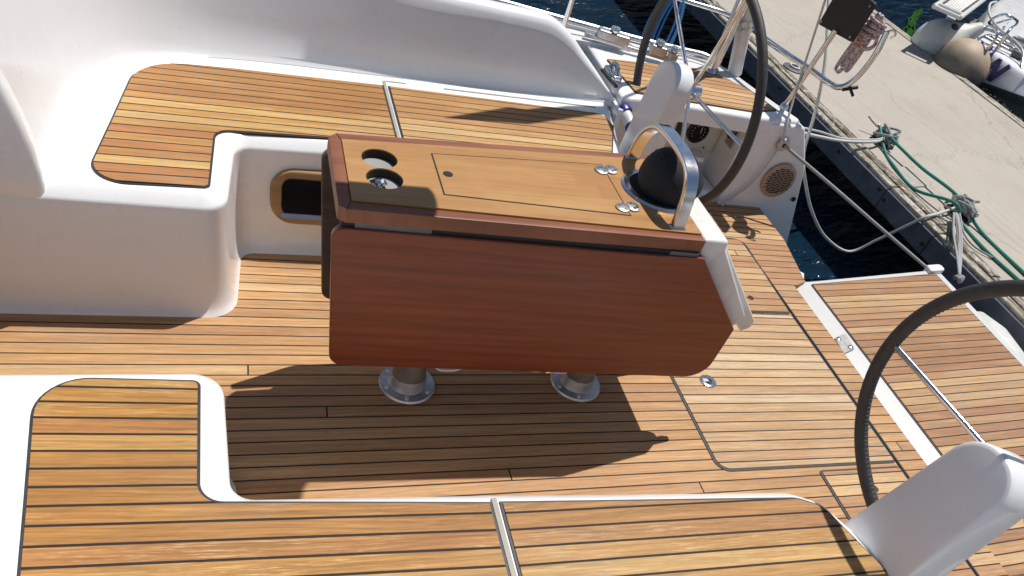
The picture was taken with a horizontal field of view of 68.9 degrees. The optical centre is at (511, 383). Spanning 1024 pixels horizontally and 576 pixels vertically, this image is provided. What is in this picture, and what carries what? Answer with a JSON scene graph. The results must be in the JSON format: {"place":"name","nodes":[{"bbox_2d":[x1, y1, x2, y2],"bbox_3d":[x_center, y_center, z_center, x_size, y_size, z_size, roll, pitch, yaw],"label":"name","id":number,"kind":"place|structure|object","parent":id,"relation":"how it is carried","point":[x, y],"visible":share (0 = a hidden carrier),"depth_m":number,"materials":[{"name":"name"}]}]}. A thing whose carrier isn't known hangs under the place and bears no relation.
{"place":"outdoors","nodes":[
{"label":"outdoors","id":0,"kind":"place"},
{"bbox_2d":[0,202,1008,575],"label":"cockpit floor","id":1,"kind":"structure","parent":0,"point":[306,418],"depth_m":2.42,"materials":[{"name":"brown wood"}]},
{"bbox_2d":[0,58,619,317],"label":"cockpit bench","id":2,"kind":"object","parent":1,"relation":"on","point":[179,188],"visible":0.48,"depth_m":2.46,"materials":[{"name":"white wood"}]},
{"bbox_2d":[270,168,320,224],"bbox_3d":[-0.602,-0.670,2.726,0.536,0.204,0.059,0,47,-20],"label":"cabin window","id":3,"kind":"structure","parent":2,"relation":"in","point":[295,194],"depth_m":2.65,"materials":[{"name":"brown wood"}]},
{"bbox_2d":[0,374,888,575],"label":"cockpit bench","id":4,"kind":"object","parent":1,"relation":"on","point":[114,475],"visible":1,"depth_m":1.58,"materials":[{"name":"brown wood"}]},
{"bbox_2d":[321,133,753,404],"bbox_3d":[0.087,-0.282,2.338,1.351,0.811,0.483,0,47,-20],"label":"cockpit table","id":5,"kind":"object","parent":1,"relation":"on","point":[574,272],"visible":0.94,"depth_m":2.04,"materials":[{"name":"brown wood"}]},
{"bbox_2d":[369,178,387,187],"bbox_3d":[-0.330,-0.501,1.854,0.040,0.024,0.037,37,46,18],"label":"foil wrapper","id":6,"kind":"object","parent":5,"relation":"on","point":[380,182],"visible":0.88,"depth_m":1.84,"materials":[{"name":"metal"}]},
{"bbox_2d":[624,122,698,230],"bbox_3d":[0.427,-0.613,2.090,0.048,0.172,0.388,0,47,-20],"label":"grab rail","id":7,"kind":"object","parent":5,"relation":"on","point":[675,141],"visible":1,"depth_m":2.00,"materials":[{"name":"metal"}]},
{"bbox_2d":[621,146,703,213],"bbox_3d":[0.431,-0.585,2.118,0.225,0.172,0.220,0,47,-20],"label":"binnacle compass","id":8,"kind":"object","parent":5,"relation":"on","point":[654,181],"visible":0.73,"depth_m":2.07,"materials":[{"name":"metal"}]},
{"bbox_2d":[619,60,693,154],"bbox_3d":[0.546,-1.008,3.237,0.173,0.791,0.195,0,47,-20],"label":"wheel pedestal","id":9,"kind":"object","parent":1,"relation":"on","point":[666,94],"visible":0.59,"depth_m":3.04,"materials":[{"name":"white plastic"}]},
{"bbox_2d":[633,0,767,204],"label":"steering wheel","id":10,"kind":"object","parent":9,"relation":"attached to","point":[723,184],"visible":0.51,"depth_m":2.90,"materials":[{"name":"grey leather"}]},
{"bbox_2d":[726,238,789,313],"bbox_3d":[0.723,-0.519,3.386,1.052,0.012,0.563,0,47,-20],"label":"floor hatch","id":11,"kind":"object","parent":1,"relation":"on","point":[761,294],"visible":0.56,"depth_m":3.47,"materials":[{"name":"brown wood"}]},
{"bbox_2d":[670,313,894,471],"bbox_3d":[0.988,-0.007,2.965,0.793,0.018,0.838,0,47,-20],"label":"floor hatch","id":12,"kind":"object","parent":1,"relation":"on","point":[765,392],"visible":0.87,"depth_m":2.87,"materials":[{"name":"brown wood"}]},
{"bbox_2d":[742,242,979,575],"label":"floor seam","id":13,"kind":"object","parent":1,"relation":"on","point":[855,402],"visible":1,"depth_m":3.13,"materials":[{"name":"black plastic"}]},
{"bbox_2d":[820,466,976,575],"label":"floor hatch","id":14,"kind":"object","parent":1,"relation":"on","point":[844,486],"visible":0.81,"depth_m":2.67,"materials":[{"name":"brown wood"}]},
{"bbox_2d":[797,264,1023,575],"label":"swim platform","id":15,"kind":"structure","parent":1,"relation":"on","point":[967,359],"depth_m":3.35,"materials":[{"name":"brown wood"}]},
{"bbox_2d":[844,441,1023,575],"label":"wheel pedestal","id":16,"kind":"object","parent":1,"relation":"on","point":[950,510],"visible":0.73,"depth_m":1.75,"materials":[{"name":"white plastic"}]},
{"bbox_2d":[854,280,1023,522],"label":"steering wheel","id":17,"kind":"object","parent":16,"relation":"attached to","point":[903,330],"visible":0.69,"depth_m":1.96,"materials":[{"name":"grey leather"}]},
{"bbox_2d":[508,0,1023,281],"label":"water","id":18,"kind":"structure","parent":0,"point":[843,224],"depth_m":5.86,"materials":[{"name":"liquid"}]},
{"bbox_2d":[0,0,804,277],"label":"sailing yacht","id":19,"kind":"object","parent":18,"relation":"on","point":[67,67],"visible":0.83,"depth_m":2.87,"materials":[{"name":"white plastic"}]},
{"bbox_2d":[562,0,574,26],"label":"stanchion","id":20,"kind":"object","parent":19,"relation":"on","point":[567,12],"depth_m":3.34,"materials":[{"name":"metal"}]},
{"bbox_2d":[566,25,631,44],"bbox_3d":[0.342,-1.757,3.724,0.565,0.037,0.052,3,46,-16],"label":"sheet line","id":21,"kind":"object","parent":19,"relation":"on","point":[575,28],"visible":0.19,"depth_m":3.73,"materials":[{"name":"white fabric"}]},
{"bbox_2d":[619,104,632,130],"bbox_3d":[0.497,-1.064,3.494,0.083,0.444,0.205,-9,51,-27],"label":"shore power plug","id":22,"kind":"object","parent":19,"relation":"attached to","point":[626,117],"visible":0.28,"depth_m":3.38,"materials":[{"name":"plastic"}]},
{"bbox_2d":[584,25,679,60],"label":"genoa track","id":23,"kind":"structure","parent":19,"relation":"on","point":[615,36],"depth_m":3.73,"materials":[{"name":"metal"}]},
{"bbox_2d":[583,45,798,132],"bbox_3d":[0.896,-1.494,3.766,1.009,0.088,0.643,0,47,-20],"label":"helm seat","id":24,"kind":"object","parent":19,"relation":"on","point":[726,98],"visible":0.59,"depth_m":3.65,"materials":[{"name":"brown wood"}]},
{"bbox_2d":[600,61,621,87],"bbox_3d":[0.475,-1.440,3.463,0.094,0.065,0.225,0,47,-20],"label":"deck fairlead","id":25,"kind":"object","parent":24,"relation":"on","point":[611,72],"visible":1,"depth_m":3.47,"materials":[{"name":"metal"}]},
{"bbox_2d":[666,53,720,74],"bbox_3d":[0.929,-1.686,3.890,0.336,0.025,0.105,12,44,-7],"label":"sheet line","id":26,"kind":"object","parent":24,"relation":"on","point":[699,60],"visible":0.47,"depth_m":3.92,"materials":[{"name":"white fabric"}]},
{"bbox_2d":[706,4,747,73],"bbox_3d":[1.148,-1.888,3.636,0.094,0.765,0.092,18,43,-1],"label":"stern gantry","id":27,"kind":"object","parent":24,"relation":"on","point":[717,61],"visible":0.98,"depth_m":3.79,"materials":[{"name":"metal"}]},
{"bbox_2d":[664,122,721,151],"bbox_3d":[0.927,-1.289,3.825,0.330,0.200,0.029,0,47,-20],"label":"engine gauge","id":28,"kind":"object","parent":19,"relation":"attached to","point":[701,138],"visible":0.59,"depth_m":3.85,"materials":[{"name":"plastic"}]},
{"bbox_2d":[711,0,739,63],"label":"rope","id":29,"kind":"object","parent":19,"relation":"attached to","point":[735,7],"depth_m":3.79,"materials":[{"name":"beige fabric"}]},
{"bbox_2d":[724,130,739,148],"bbox_3d":[1.106,-1.255,3.782,0.030,0.100,0.075,0,47,-20],"label":"key switch","id":30,"kind":"object","parent":19,"relation":"attached to","point":[729,141],"visible":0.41,"depth_m":3.78,"materials":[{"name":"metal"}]},
{"bbox_2d":[727,0,752,76],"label":"davit post","id":31,"kind":"object","parent":19,"relation":"attached to","point":[740,46],"visible":0.75,"depth_m":3.82,"materials":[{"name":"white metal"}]},
{"bbox_2d":[721,0,825,205],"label":"signal line","id":32,"kind":"object","parent":19,"relation":"hanging from","point":[790,109],"visible":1,"depth_m":3.68,"materials":[{"name":"white fabric"}]},
{"bbox_2d":[760,164,796,196],"bbox_3d":[1.400,-1.067,3.919,0.196,0.196,0.012,0,47,-20],"label":"vent grille","id":33,"kind":"object","parent":19,"relation":"attached to","point":[777,180],"visible":1,"depth_m":3.91,"materials":[{"name":"beige plastic"}]},
{"bbox_2d":[776,138,789,150],"bbox_3d":[1.364,-1.204,3.753,0.072,0.072,0.020,0,47,-20],"label":"fairlead","id":34,"kind":"object","parent":19,"relation":"attached to","point":[786,141],"visible":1,"depth_m":3.74,"materials":[{"name":"metal"}]},
{"bbox_2d":[677,0,896,110],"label":"pushpit rail","id":35,"kind":"object","parent":19,"relation":"attached to","point":[822,78],"visible":0.89,"depth_m":3.59,"materials":[{"name":"metal"}]},
{"bbox_2d":[641,0,685,44],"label":"hanging rope","id":36,"kind":"object","parent":35,"relation":"hanging from","point":[682,4],"visible":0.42,"depth_m":3.97,"materials":[{"name":"blue fabric"}]},
{"bbox_2d":[819,0,876,41],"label":"stern board","id":37,"kind":"object","parent":35,"relation":"attached to","point":[846,19],"visible":0.96,"depth_m":3.43,"materials":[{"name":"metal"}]},
{"bbox_2d":[834,12,886,73],"bbox_3d":[1.630,-1.583,3.487,0.089,0.311,0.147,0,47,-20],"label":"hanging rope","id":38,"kind":"object","parent":35,"relation":"hanging from","point":[850,56],"visible":0.94,"depth_m":3.46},
{"bbox_2d":[862,29,880,50],"bbox_3d":[1.648,-1.576,3.414,0.034,0.108,0.078,0,47,-20],"label":"hanging rope","id":39,"kind":"object","parent":35,"relation":"hanging from","point":[865,48],"visible":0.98,"depth_m":3.40,"materials":[{"name":"pink fabric"}]},
{"bbox_2d":[784,145,926,267],"bbox_3d":[1.777,-0.912,3.853,0.980,0.352,0.019,21,43,2],"label":"mooring line","id":40,"kind":"object","parent":19,"relation":"attached to","point":[853,204],"visible":0.99,"depth_m":3.84,"materials":[{"name":"grey fabric"}]},
{"bbox_2d":[685,0,1023,351],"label":"concrete pontoon","id":41,"kind":"object","parent":18,"relation":"on","point":[960,135],"visible":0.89,"depth_m":5.64,"materials":[{"name":"grey concrete"}]},
{"bbox_2d":[783,62,804,73],"bbox_3d":[2.277,-2.549,6.004,0.189,0.028,0.189,0,47,-20],"label":"mooring ring","id":42,"kind":"object","parent":41,"relation":"on","point":[794,68],"visible":0.91,"depth_m":5.98,"materials":[{"name":"grey metal"}]},
{"bbox_2d":[803,0,955,252],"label":"mooring line","id":43,"kind":"object","parent":41,"relation":"attached to","point":[805,178],"visible":0.84,"depth_m":4.43,"materials":[{"name":"white fabric"}]},
{"bbox_2d":[868,116,901,149],"bbox_3d":[2.647,-1.786,5.311,0.151,0.124,0.307,0,47,-20],"label":"dock cleat","id":44,"kind":"object","parent":41,"relation":"on","point":[888,142],"visible":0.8,"depth_m":5.27,"materials":[{"name":"grey metal"}]},
{"bbox_2d":[804,127,883,139],"bbox_3d":[1.991,-1.549,4.589,1.783,0.368,0.089,-27,60,-37],"label":"mooring line","id":45,"kind":"object","parent":44,"relation":"attached to","point":[819,131],"visible":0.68,"depth_m":4.80,"materials":[{"name":"white fabric"}]},
{"bbox_2d":[805,132,884,143],"bbox_3d":[2.000,-1.535,4.600,1.811,0.368,0.090,-27,60,-38],"label":"mooring line","id":46,"kind":"object","parent":44,"relation":"attached to","point":[842,140],"visible":0.67,"depth_m":4.87,"materials":[{"name":"white fabric"}]},
{"bbox_2d":[878,125,1020,279],"bbox_3d":[2.874,-0.735,4.362,0.166,0.103,2.944,0,47,-20],"label":"green rope","id":47,"kind":"object","parent":41,"relation":"on","point":[983,247],"visible":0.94,"depth_m":4.68,"materials":[{"name":"green fabric"}]},
{"bbox_2d":[882,129,1023,274],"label":"green rope","id":48,"kind":"object","parent":41,"relation":"on","point":[973,220],"visible":0.91,"depth_m":4.79,"materials":[{"name":"green fabric"}]},
{"bbox_2d":[938,193,992,257],"bbox_3d":[2.783,-1.018,4.595,0.275,0.125,0.612,18,43,-1],"label":"dock cleat","id":49,"kind":"object","parent":41,"relation":"on","point":[967,206],"visible":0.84,"depth_m":4.68,"materials":[{"name":"grey fabric"}]},
{"bbox_2d":[952,212,964,283],"bbox_3d":[2.563,-0.807,4.286,0.057,0.062,0.974,29,44,9],"label":"mooring line","id":50,"kind":"object","parent":49,"relation":"attached to","point":[958,249],"visible":1,"depth_m":4.26,"materials":[{"name":"white fabric"}]},
{"bbox_2d":[977,311,1023,359],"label":"fender","id":51,"kind":"object","parent":41,"relation":"attached to","point":[1002,332],"visible":0.07,"depth_m":3.87,"materials":[{"name":"white plastic"}]},
{"bbox_2d":[903,8,922,36],"bbox_3d":[5.601,-5.037,10.465,0.170,0.048,2.607,30,45,11],"label":"seaweed","id":52,"kind":"object","parent":18,"relation":"on","point":[912,18],"visible":0.76,"depth_m":10.53,"materials":[{"name":"green plant"}]},
{"bbox_2d":[945,0,1023,119],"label":"neighbour boat","id":53,"kind":"object","parent":18,"relation":"on","point":[1003,81],"visible":0.59,"depth_m":7.35,"materials":[{"name":"plastic"}]},
{"bbox_2d":[911,19,983,54],"bbox_3d":[4.311,-3.451,7.544,0.524,0.569,0.499,-15,53,-31],"label":"ball fender","id":54,"kind":"object","parent":53,"relation":"hanging from","point":[933,36],"visible":0.47,"depth_m":7.36,"materials":[{"name":"white plastic"}]},
{"bbox_2d":[931,0,985,19],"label":"gangway","id":55,"kind":"object","parent":53,"relation":"attached to","point":[958,9],"visible":1,"depth_m":7.16,"materials":[{"name":"plastic"}]},
{"bbox_2d":[933,38,990,86],"bbox_3d":[4.353,-3.079,7.276,0.524,0.534,0.524,0,47,-20],"label":"ball fender","id":56,"kind":"object","parent":53,"relation":"hanging from","point":[968,59],"visible":0.59,"depth_m":7.07,"materials":[{"name":"beige plastic"}]},
{"bbox_2d":[987,1,1023,50],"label":"neighbour line","id":57,"kind":"object","parent":53,"relation":"on","point":[995,24],"visible":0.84,"depth_m":7.36,"materials":[{"name":"white fabric"}]}
]}

